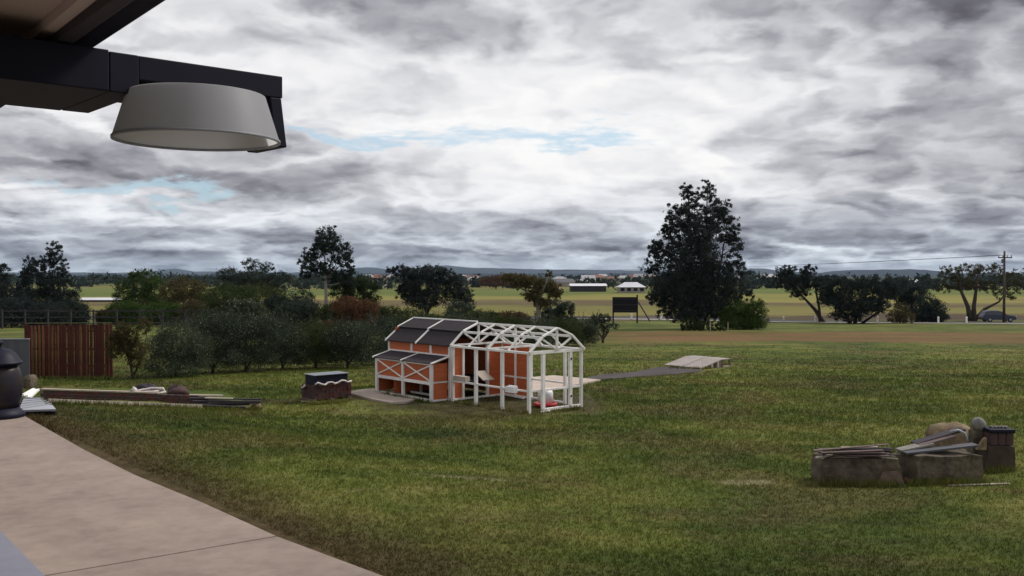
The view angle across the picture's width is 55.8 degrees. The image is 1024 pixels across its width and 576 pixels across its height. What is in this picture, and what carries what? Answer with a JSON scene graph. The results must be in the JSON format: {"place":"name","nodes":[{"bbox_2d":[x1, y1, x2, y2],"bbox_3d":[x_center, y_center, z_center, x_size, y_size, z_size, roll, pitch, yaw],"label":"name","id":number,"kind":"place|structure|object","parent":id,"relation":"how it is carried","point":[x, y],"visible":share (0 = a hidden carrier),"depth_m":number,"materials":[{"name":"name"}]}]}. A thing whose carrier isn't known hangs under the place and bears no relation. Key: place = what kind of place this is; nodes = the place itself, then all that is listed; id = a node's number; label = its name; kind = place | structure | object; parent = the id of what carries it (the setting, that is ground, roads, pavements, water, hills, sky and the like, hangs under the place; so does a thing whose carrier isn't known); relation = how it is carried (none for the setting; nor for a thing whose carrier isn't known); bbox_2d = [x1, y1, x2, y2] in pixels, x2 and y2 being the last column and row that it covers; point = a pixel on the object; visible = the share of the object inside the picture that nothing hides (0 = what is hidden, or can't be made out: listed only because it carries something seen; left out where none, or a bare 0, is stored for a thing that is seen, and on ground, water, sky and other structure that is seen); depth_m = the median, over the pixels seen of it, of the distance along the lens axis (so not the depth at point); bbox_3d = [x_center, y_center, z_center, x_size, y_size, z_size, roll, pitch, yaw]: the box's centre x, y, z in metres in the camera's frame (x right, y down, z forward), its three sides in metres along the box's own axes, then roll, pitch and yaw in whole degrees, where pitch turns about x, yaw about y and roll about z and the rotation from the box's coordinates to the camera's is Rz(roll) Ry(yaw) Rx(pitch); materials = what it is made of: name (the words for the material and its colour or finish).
{"place":"outdoors","nodes":[
{"label":"outdoors","id":0,"kind":"place"},
{"bbox_2d":[0,416,381,575],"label":"concrete patio","id":1,"kind":"structure","parent":0,"point":[68,508],"depth_m":9.76,"materials":[{"name":"concrete"}]},
{"bbox_2d":[0,340,25,419],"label":"barrel stove","id":2,"kind":"object","parent":1,"relation":"on","point":[11,387],"visible":1,"depth_m":17.00,"materials":[{"name":"metal"}]},
{"bbox_2d":[3,265,799,274],"bbox_3d":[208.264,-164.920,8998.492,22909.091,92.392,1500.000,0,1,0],"label":"hills","id":3,"kind":"structure","parent":0,"point":[456,269],"depth_m":8581.24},
{"bbox_2d":[0,277,1023,575],"bbox_3d":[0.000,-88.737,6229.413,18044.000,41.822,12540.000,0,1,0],"label":"ground","id":4,"kind":"structure","parent":0,"point":[952,331],"depth_m":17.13,"materials":[{"name":"plant"}]},
{"bbox_2d":[0,262,19,316],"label":"dark tree","id":5,"kind":"object","parent":4,"relation":"on","point":[4,278],"visible":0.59,"depth_m":107.79,"materials":[{"name":"green plant"}]},
{"bbox_2d":[0,338,29,378],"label":"metal fence","id":6,"kind":"object","parent":4,"relation":"on","point":[20,347],"visible":0.46,"depth_m":33.08,"materials":[{"name":"grey metal"}]},
{"bbox_2d":[0,294,42,327],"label":"thicket","id":7,"kind":"object","parent":4,"relation":"on","point":[6,304],"visible":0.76,"depth_m":104.06,"materials":[{"name":"green plant"}]},
{"bbox_2d":[8,255,40,314],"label":"tree","id":8,"kind":"object","parent":4,"relation":"on","point":[26,281],"visible":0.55,"depth_m":115.70,"materials":[{"name":"green plant"}]},
{"bbox_2d":[23,374,37,387],"bbox_3d":[-14.989,2.938,30.091,0.332,0.524,0.426,0,1,0],"label":"stone block","id":9,"kind":"object","parent":4,"relation":"on","point":[30,380],"depth_m":29.93,"materials":[{"name":"stone"}]},
{"bbox_2d":[20,397,55,414],"bbox_3d":[-9.236,2.288,18.807,0.625,0.136,2.049,-1,1,-27],"label":"steel sheet","id":10,"kind":"object","parent":4,"relation":"on","point":[33,405],"visible":0.86,"depth_m":18.38,"materials":[{"name":"metal"}]},
{"bbox_2d":[20,297,76,326],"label":"thicket","id":11,"kind":"object","parent":4,"relation":"on","point":[44,306],"visible":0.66,"depth_m":105.75,"materials":[{"name":"green plant"}]},
{"bbox_2d":[21,240,82,315],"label":"tall tree","id":12,"kind":"object","parent":4,"relation":"on","point":[44,290],"visible":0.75,"depth_m":111.39,"materials":[{"name":"green plant"}]},
{"bbox_2d":[24,322,112,377],"bbox_3d":[-15.708,2.252,34.321,3.054,2.055,0.130,0,1,-2],"label":"slat screen","id":13,"kind":"object","parent":4,"relation":"on","point":[62,348],"visible":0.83,"depth_m":34.30,"materials":[{"name":"wood"}]},
{"bbox_2d":[61,296,92,326],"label":"thicket","id":14,"kind":"object","parent":4,"relation":"on","point":[76,304],"visible":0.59,"depth_m":107.79,"materials":[{"name":"green plant"}]},
{"bbox_2d":[0,0,164,107],"bbox_3d":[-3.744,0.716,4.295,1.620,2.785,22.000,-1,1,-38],"label":"house","id":15,"kind":"structure","parent":4,"relation":"on","point":[90,23],"depth_m":1.56,"materials":[{"name":"metal"}]},
{"bbox_2d":[0,34,286,152],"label":"wall lamp","id":16,"kind":"object","parent":15,"relation":"attached to","point":[172,105],"visible":1,"depth_m":1.70,"materials":[{"name":"metal"}]},
{"bbox_2d":[80,297,114,301],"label":"shed","id":17,"kind":"structure","parent":4,"relation":"on","point":[97,299],"depth_m":259.71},
{"bbox_2d":[0,309,208,328],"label":"rail fence","id":18,"kind":"object","parent":4,"relation":"on","point":[116,311],"visible":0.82,"depth_m":99.94,"materials":[{"name":"wood"}]},
{"bbox_2d":[95,306,113,324],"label":"thicket","id":19,"kind":"object","parent":4,"relation":"on","point":[99,314],"visible":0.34,"depth_m":117.55,"materials":[{"name":"green plant"}]},
{"bbox_2d":[47,399,201,407],"bbox_3d":[-8.528,2.599,21.707,0.035,0.731,4.235,1,1,28],"label":"pale board","id":20,"kind":"object","parent":4,"relation":"on","point":[190,405],"visible":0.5,"depth_m":21.44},
{"bbox_2d":[40,388,209,404],"bbox_3d":[-10.110,2.885,25.102,5.447,0.472,0.137,0,1,20],"label":"brick edging","id":21,"kind":"object","parent":4,"relation":"on","point":[73,394],"visible":0.69,"depth_m":25.13,"materials":[{"name":"brick"}]},
{"bbox_2d":[137,387,166,393],"bbox_3d":[-9.375,2.673,25.049,0.884,0.192,0.294,0,1,0],"label":"white hose","id":22,"kind":"object","parent":21,"relation":"on","point":[153,389],"visible":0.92,"depth_m":25.06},
{"bbox_2d":[103,299,146,325],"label":"thicket","id":23,"kind":"object","parent":4,"relation":"on","point":[121,306],"visible":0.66,"depth_m":111.48,"materials":[{"name":"green plant"}]},
{"bbox_2d":[103,316,154,378],"bbox_3d":[-13.349,2.104,33.660,1.803,2.262,0.928,0,1,0],"label":"fruit tree","id":24,"kind":"object","parent":4,"relation":"on","point":[118,337],"visible":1,"depth_m":33.55,"materials":[{"name":"green plant"}]},
{"bbox_2d":[111,268,167,313],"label":"round bush","id":25,"kind":"object","parent":4,"relation":"on","point":[149,285],"visible":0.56,"depth_m":121.44,"materials":[{"name":"green plant"}]},
{"bbox_2d":[141,299,183,326],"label":"thicket","id":26,"kind":"object","parent":4,"relation":"on","point":[153,305],"visible":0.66,"depth_m":109.88,"materials":[{"name":"green plant"}]},
{"bbox_2d":[133,307,218,377],"bbox_3d":[-11.994,1.964,34.790,2.993,2.649,2.961,0,1,0],"label":"fruit tree","id":27,"kind":"object","parent":4,"relation":"on","point":[181,361],"visible":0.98,"depth_m":34.55,"materials":[{"name":"green plant"}]},
{"bbox_2d":[156,274,215,322],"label":"broad bush","id":28,"kind":"object","parent":4,"relation":"on","point":[171,286],"visible":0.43,"depth_m":119.52,"materials":[{"name":"green plant"}]},
{"bbox_2d":[176,295,218,325],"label":"thicket","id":29,"kind":"object","parent":4,"relation":"on","point":[194,305],"visible":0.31,"depth_m":107.63,"materials":[{"name":"green plant"}]},
{"bbox_2d":[177,299,252,372],"bbox_3d":[-11.135,1.835,36.357,3.349,2.860,2.420,0,1,0],"label":"fruit tree","id":30,"kind":"object","parent":4,"relation":"on","point":[222,348],"visible":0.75,"depth_m":36.15,"materials":[{"name":"green plant"}]},
{"bbox_2d":[195,280,252,307],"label":"thicket","id":31,"kind":"object","parent":4,"relation":"on","point":[225,287],"visible":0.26,"depth_m":110.85,"materials":[{"name":"green plant"}]},
{"bbox_2d":[197,287,263,329],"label":"bush","id":32,"kind":"object","parent":4,"relation":"on","point":[213,304],"visible":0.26,"depth_m":91.73,"materials":[{"name":"green plant"}]},
{"bbox_2d":[220,296,267,338],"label":"thicket","id":33,"kind":"object","parent":4,"relation":"on","point":[234,304],"visible":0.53,"depth_m":69.65,"materials":[{"name":"green plant"}]},
{"bbox_2d":[217,306,287,371],"bbox_3d":[-10.294,1.891,37.236,3.232,2.796,2.661,0,1,0],"label":"fruit tree","id":34,"kind":"object","parent":4,"relation":"on","point":[252,333],"visible":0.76,"depth_m":37.05,"materials":[{"name":"green plant"}]},
{"bbox_2d":[212,257,296,294],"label":"leafy tree","id":35,"kind":"object","parent":4,"relation":"on","point":[248,275],"visible":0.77,"depth_m":149.06,"materials":[{"name":"green plant"}]},
{"bbox_2d":[235,280,285,320],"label":"thicket","id":36,"kind":"object","parent":4,"relation":"on","point":[265,294],"visible":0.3,"depth_m":113.11,"materials":[{"name":"green plant"}]},
{"bbox_2d":[248,304,319,369],"bbox_3d":[-9.214,1.960,38.598,3.214,2.701,2.705,0,1,0],"label":"fruit tree","id":37,"kind":"object","parent":4,"relation":"on","point":[285,356],"visible":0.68,"depth_m":38.41,"materials":[{"name":"green plant"}]},
{"bbox_2d":[260,286,319,329],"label":"bush","id":38,"kind":"object","parent":4,"relation":"on","point":[271,306],"visible":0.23,"depth_m":93.81,"materials":[{"name":"green plant"}]},
{"bbox_2d":[274,294,321,331],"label":"thicket","id":39,"kind":"object","parent":4,"relation":"on","point":[291,307],"visible":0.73,"depth_m":89.53,"materials":[{"name":"green plant"}]},
{"bbox_2d":[279,308,346,368],"bbox_3d":[-7.981,2.130,39.293,3.131,2.595,2.635,0,1,0],"label":"fruit tree","id":40,"kind":"object","parent":4,"relation":"on","point":[315,334],"visible":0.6,"depth_m":38.94,"materials":[{"name":"green plant"}]},
{"bbox_2d":[300,382,351,401],"bbox_3d":[-4.975,2.772,25.901,1.180,0.454,0.720,-1,1,-41],"label":"brick stack","id":41,"kind":"object","parent":4,"relation":"on","point":[309,392],"visible":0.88,"depth_m":25.61,"materials":[{"name":"brick"}]},
{"bbox_2d":[304,371,347,384],"bbox_3d":[-4.961,2.408,25.894,1.060,0.262,0.600,-1,1,-41],"label":"black crate","id":42,"kind":"object","parent":41,"relation":"on","point":[322,377],"visible":1,"depth_m":25.68,"materials":[{"name":"plastic"}]},
{"bbox_2d":[295,224,359,306],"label":"gum tree","id":43,"kind":"object","parent":4,"relation":"on","point":[324,248],"visible":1,"depth_m":96.74,"materials":[{"name":"green plant"}]},
{"bbox_2d":[314,297,360,329],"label":"thicket","id":44,"kind":"object","parent":4,"relation":"on","point":[325,311],"visible":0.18,"depth_m":87.28,"materials":[{"name":"green plant"}]},
{"bbox_2d":[314,313,388,368],"bbox_3d":[-6.552,2.131,39.142,3.217,2.373,2.678,0,1,0],"label":"fruit tree","id":45,"kind":"object","parent":4,"relation":"on","point":[348,334],"visible":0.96,"depth_m":38.79,"materials":[{"name":"green plant"}]},
{"bbox_2d":[320,295,382,330],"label":"rust bush","id":46,"kind":"object","parent":4,"relation":"on","point":[356,308],"visible":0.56,"depth_m":85.53,"materials":[{"name":"brown plant"}]},
{"bbox_2d":[328,273,382,304],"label":"bush","id":47,"kind":"object","parent":4,"relation":"on","point":[365,284],"visible":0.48,"depth_m":98.40,"materials":[{"name":"green plant"}]},
{"bbox_2d":[338,307,402,365],"bbox_3d":[-5.836,2.049,41.582,3.177,2.680,3.490,0,1,0],"label":"fruit tree","id":48,"kind":"object","parent":4,"relation":"on","point":[382,326],"visible":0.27,"depth_m":41.45,"materials":[{"name":"green plant"}]},
{"bbox_2d":[351,388,420,403],"bbox_3d":[-3.436,2.957,26.119,1.195,0.142,3.023,-1,1,-35],"label":"concrete pad","id":49,"kind":"object","parent":4,"relation":"on","point":[369,394],"visible":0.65,"depth_m":25.83,"materials":[{"name":"concrete"}]},
{"bbox_2d":[377,305,425,349],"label":"fruit tree","id":50,"kind":"object","parent":4,"relation":"on","point":[402,320],"visible":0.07,"depth_m":45.89,"materials":[{"name":"green plant"}]},
{"bbox_2d":[363,305,442,330],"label":"bush","id":51,"kind":"object","parent":4,"relation":"on","point":[396,312],"visible":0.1,"depth_m":87.87,"materials":[{"name":"green plant"}]},
{"bbox_2d":[385,263,476,313],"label":"tree","id":52,"kind":"object","parent":4,"relation":"on","point":[413,282],"visible":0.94,"depth_m":99.33,"materials":[{"name":"green plant"}]},
{"bbox_2d":[409,307,462,319],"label":"fruit tree","id":53,"kind":"object","parent":4,"relation":"on","point":[428,315],"visible":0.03,"depth_m":49.95,"materials":[{"name":"green plant"}]},
{"bbox_2d":[438,299,473,319],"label":"silver bush","id":54,"kind":"object","parent":4,"relation":"on","point":[453,306],"visible":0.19,"depth_m":85.82,"materials":[{"name":"green plant"}]},
{"bbox_2d":[440,307,494,332],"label":"fruit tree","id":55,"kind":"object","parent":4,"relation":"on","point":[473,318],"visible":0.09,"depth_m":51.77,"materials":[{"name":"green plant"}]},
{"bbox_2d":[372,317,584,413],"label":"chicken coop","id":56,"kind":"structure","parent":4,"relation":"on","point":[437,358],"depth_m":25.74,"materials":[{"name":"orange wood"}]},
{"bbox_2d":[460,308,506,328],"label":"thicket","id":57,"kind":"object","parent":4,"relation":"on","point":[478,313],"visible":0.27,"depth_m":83.38,"materials":[{"name":"green plant"}]},
{"bbox_2d":[478,274,509,288],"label":"red crowned tree","id":58,"kind":"object","parent":4,"relation":"on","point":[493,282],"visible":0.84,"depth_m":498.67,"materials":[{"name":"orange plant"}]},
{"bbox_2d":[476,311,531,342],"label":"fruit tree","id":59,"kind":"object","parent":4,"relation":"on","point":[515,320],"visible":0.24,"depth_m":53.22,"materials":[{"name":"green plant"}]},
{"bbox_2d":[1,266,1023,290],"bbox_3d":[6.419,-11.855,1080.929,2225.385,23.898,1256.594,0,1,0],"label":"distant woods","id":60,"kind":"object","parent":4,"relation":"on","point":[756,282],"visible":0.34,"depth_m":563.80,"materials":[{"name":"green plant"}]},
{"bbox_2d":[499,310,530,322],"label":"thicket","id":61,"kind":"object","parent":4,"relation":"on","point":[521,314],"visible":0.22,"depth_m":85.91,"materials":[{"name":"green plant"}]},
{"bbox_2d":[498,270,563,325],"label":"bent tree","id":62,"kind":"object","parent":4,"relation":"on","point":[538,290],"visible":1,"depth_m":97.80,"materials":[{"name":"green plant"}]},
{"bbox_2d":[510,310,558,348],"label":"fruit tree","id":63,"kind":"object","parent":4,"relation":"on","point":[546,338],"visible":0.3,"depth_m":55.64,"materials":[{"name":"green plant"}]},
{"bbox_2d":[534,390,556,406],"bbox_3d":[0.837,2.736,24.201,0.580,0.420,0.580,-1,1,-41],"label":"poultry drinker","id":64,"kind":"object","parent":4,"relation":"on","point":[549,402],"visible":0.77,"depth_m":24.04,"materials":[{"name":"white plastic"}]},
{"bbox_2d":[532,298,578,326],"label":"round bush","id":65,"kind":"object","parent":4,"relation":"on","point":[561,308],"visible":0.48,"depth_m":100.84,"materials":[{"name":"green plant"}]},
{"bbox_2d":[552,279,574,286],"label":"house","id":66,"kind":"structure","parent":4,"relation":"on","point":[565,282],"depth_m":616.47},
{"bbox_2d":[540,312,588,346],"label":"fruit tree","id":67,"kind":"object","parent":4,"relation":"on","point":[572,329],"visible":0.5,"depth_m":58.54,"materials":[{"name":"green plant"}]},
{"bbox_2d":[533,375,600,389],"bbox_3d":[1.547,3.073,30.581,2.873,0.534,8.460,0,1,0],"label":"concrete pad","id":68,"kind":"object","parent":4,"relation":"on","point":[537,384],"visible":0.3,"depth_m":31.83,"materials":[{"name":"concrete"}]},
{"bbox_2d":[566,309,603,345],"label":"fruit tree","id":69,"kind":"object","parent":4,"relation":"on","point":[591,332],"visible":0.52,"depth_m":59.92,"materials":[{"name":"green plant"}]},
{"bbox_2d":[568,284,606,291],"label":"long shed","id":70,"kind":"structure","parent":4,"relation":"on","point":[587,287],"depth_m":426.69,"materials":[{"name":"metal"}]},
{"bbox_2d":[587,313,619,342],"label":"fruit tree","id":71,"kind":"object","parent":4,"relation":"on","point":[601,318],"visible":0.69,"depth_m":64.21,"materials":[{"name":"green plant"}]},
{"bbox_2d":[616,282,644,292],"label":"house","id":72,"kind":"structure","parent":4,"relation":"on","point":[630,287],"depth_m":395.60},
{"bbox_2d":[612,295,649,322],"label":"billboard","id":73,"kind":"object","parent":4,"relation":"on","point":[624,304],"visible":0.9,"depth_m":128.02},
{"bbox_2d":[638,179,756,327],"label":"casuarina tree","id":74,"kind":"object","parent":4,"relation":"on","point":[685,292],"visible":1,"depth_m":98.07,"materials":[{"name":"green plant"}]},
{"bbox_2d":[664,355,730,367],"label":"bike ramp","id":75,"kind":"structure","parent":4,"relation":"on","point":[700,361],"depth_m":39.76,"materials":[{"name":"wood"}]},
{"bbox_2d":[715,297,770,329],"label":"round bush","id":76,"kind":"object","parent":4,"relation":"on","point":[741,319],"visible":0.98,"depth_m":96.66,"materials":[{"name":"green plant"}]},
{"bbox_2d":[771,264,837,321],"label":"spreading tree","id":77,"kind":"object","parent":4,"relation":"on","point":[800,282],"visible":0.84,"depth_m":133.85,"materials":[{"name":"green plant"}]},
{"bbox_2d":[809,452,901,483],"bbox_3d":[5.051,2.668,14.259,1.192,0.446,0.581,0,1,2],"label":"stone block","id":78,"kind":"object","parent":4,"relation":"on","point":[834,467],"depth_m":13.99,"materials":[{"name":"stone"}]},
{"bbox_2d":[815,454,838,458],"bbox_3d":[4.619,2.434,14.088,0.515,0.050,0.050,-1,1,-27],"label":"thin plank","id":79,"kind":"object","parent":78,"relation":"on","point":[822,456],"visible":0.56,"depth_m":14.04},
{"bbox_2d":[821,452,885,454],"bbox_3d":[4.948,2.397,14.040,0.919,0.031,0.069,0,1,1],"label":"thin plank","id":80,"kind":"object","parent":79,"relation":"on","point":[857,453],"visible":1,"depth_m":14.02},
{"bbox_2d":[820,449,883,453],"bbox_3d":[4.919,2.361,13.995,0.905,0.047,0.084,0,1,-1],"label":"thin plank","id":81,"kind":"object","parent":80,"relation":"on","point":[848,451],"visible":1,"depth_m":13.96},
{"bbox_2d":[823,444,889,449],"bbox_3d":[5.019,2.313,14.093,1.005,0.070,0.059,0,1,-7],"label":"thin plank","id":82,"kind":"object","parent":81,"relation":"on","point":[856,446],"visible":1,"depth_m":14.07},
{"bbox_2d":[815,272,907,323],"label":"roadside tree","id":83,"kind":"object","parent":4,"relation":"on","point":[854,304],"visible":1,"depth_m":124.87,"materials":[{"name":"green plant"}]},
{"bbox_2d":[877,471,904,485],"bbox_3d":[5.432,2.766,13.928,0.424,0.260,0.134,0,-13,4],"label":"stone flake","id":84,"kind":"object","parent":4,"relation":"on","point":[889,475],"visible":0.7,"depth_m":13.88,"materials":[{"name":"stone"}]},
{"bbox_2d":[885,301,914,322],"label":"thin shrub","id":85,"kind":"object","parent":4,"relation":"on","point":[899,315],"visible":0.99,"depth_m":127.00,"materials":[{"name":"green plant"}]},
{"bbox_2d":[876,274,930,319],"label":"roadside tree","id":86,"kind":"object","parent":4,"relation":"on","point":[909,297],"visible":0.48,"depth_m":139.39,"materials":[{"name":"green plant"}]},
{"bbox_2d":[907,293,949,321],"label":"round bush","id":87,"kind":"object","parent":4,"relation":"on","point":[926,310],"visible":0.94,"depth_m":133.23,"materials":[{"name":"green plant"}]},
{"bbox_2d":[894,449,984,483],"bbox_3d":[6.342,2.650,14.393,1.125,0.469,0.638,0,1,-8],"label":"stone block","id":88,"kind":"object","parent":4,"relation":"on","point":[956,462],"depth_m":14.12,"materials":[{"name":"stone"}]},
{"bbox_2d":[895,443,933,451],"bbox_3d":[5.998,2.362,14.415,0.507,0.128,0.200,0,1,-6],"label":"slanting board","id":89,"kind":"object","parent":88,"relation":"on","point":[909,447],"visible":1,"depth_m":14.34,"materials":[{"name":"grey wood"}]},
{"bbox_2d":[906,435,955,445],"bbox_3d":[6.223,2.306,14.464,0.757,0.217,0.200,0,1,-4],"label":"slanting board","id":90,"kind":"object","parent":89,"relation":"on","point":[942,439],"visible":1,"depth_m":14.40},
{"bbox_2d":[911,427,965,443],"bbox_3d":[6.423,2.233,14.593,0.758,0.237,0.200,0,1,-4],"label":"slanting board","id":91,"kind":"object","parent":90,"relation":"on","point":[934,436],"visible":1,"depth_m":14.56,"materials":[{"name":"wood"}]},
{"bbox_2d":[901,443,978,454],"bbox_3d":[6.308,2.369,14.275,1.083,0.139,0.200,0,1,-3],"label":"slanting board","id":92,"kind":"object","parent":88,"relation":"on","point":[941,448],"visible":1,"depth_m":14.21,"materials":[{"name":"wood"}]},
{"bbox_2d":[925,422,969,449],"bbox_3d":[7.458,2.643,16.418,0.750,0.746,0.613,0,1,0],"label":"tan boulder","id":93,"kind":"object","parent":4,"relation":"on","point":[932,429],"visible":0.36,"depth_m":16.27,"materials":[{"name":"stone"}]},
{"bbox_2d":[968,429,982,453],"bbox_3d":[7.433,2.580,15.524,0.171,0.622,0.210,0,1,0],"label":"stone support","id":94,"kind":"object","parent":4,"relation":"on","point":[975,437],"visible":0.4,"depth_m":15.43,"materials":[{"name":"stone"}]},
{"bbox_2d":[970,417,985,430],"bbox_3d":[7.459,2.180,15.472,0.238,0.247,0.214,0,1,0],"label":"round stone","id":95,"kind":"object","parent":94,"relation":"on","point":[977,423],"visible":1,"depth_m":15.40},
{"bbox_2d":[935,262,1023,320],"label":"forked tree","id":96,"kind":"object","parent":4,"relation":"on","point":[971,314],"visible":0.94,"depth_m":141.82,"materials":[{"name":"green plant"}]},
{"bbox_2d":[978,443,1014,470],"bbox_3d":[7.654,2.680,15.363,0.462,0.436,0.432,0,1,-4],"label":"stone post","id":97,"kind":"object","parent":4,"relation":"on","point":[996,455],"visible":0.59,"depth_m":15.16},
{"bbox_2d":[982,431,997,444],"bbox_3d":[7.565,2.372,15.339,0.116,0.190,0.300,0,1,0],"label":"upright brick","id":98,"kind":"object","parent":97,"relation":"on","point":[992,438],"visible":0.76,"depth_m":15.19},
{"bbox_2d":[983,426,1015,432],"bbox_3d":[7.695,2.244,15.346,0.400,0.060,0.360,0,1,0],"label":"dark slab","id":99,"kind":"object","parent":98,"relation":"on","point":[998,430],"depth_m":15.18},
{"bbox_2d":[978,310,1016,321],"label":"parked car","id":100,"kind":"object","parent":4,"relation":"on","point":[988,316],"visible":0.84,"depth_m":136.30,"materials":[{"name":"paint"}]},
{"bbox_2d":[998,251,1011,322],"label":"power pole","id":101,"kind":"object","parent":4,"relation":"on","point":[1003,260],"visible":0.97,"depth_m":130.91,"materials":[{"name":"brown wood"}]},
{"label":"garden bed","id":102,"kind":"structure","parent":4,"relation":"on","visible":0},
{"bbox_2d":[167,384,189,394],"bbox_3d":[-8.760,2.716,25.328,0.575,0.386,0.502,0,1,0],"label":"dark sack","id":103,"kind":"object","parent":102,"relation":"on","point":[175,389],"visible":0.68,"depth_m":25.23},
{"bbox_2d":[0,0,1023,272],"label":"sky","id":104,"kind":"structure","parent":0,"point":[518,134],"materials":[{"name":"grey"}]},
{"bbox_2d":[15,269,1023,276],"bbox_3d":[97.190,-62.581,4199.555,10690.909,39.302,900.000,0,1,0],"label":"hills","id":105,"kind":"structure","parent":0,"point":[901,272],"depth_m":3980.91,"materials":[{"name":"plant"}]},
{"bbox_2d":[16,316,1023,322],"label":"road","id":106,"kind":"structure","parent":0,"point":[790,320],"depth_m":138.27,"materials":[{"name":"asphalt"}]},
{"bbox_2d":[17,318,1023,323],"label":"gravel shoulder","id":107,"kind":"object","parent":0,"point":[845,322],"visible":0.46,"depth_m":130.48},
{"bbox_2d":[587,367,702,379],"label":"dirt path","id":108,"kind":"structure","parent":0,"point":[658,371],"depth_m":36.00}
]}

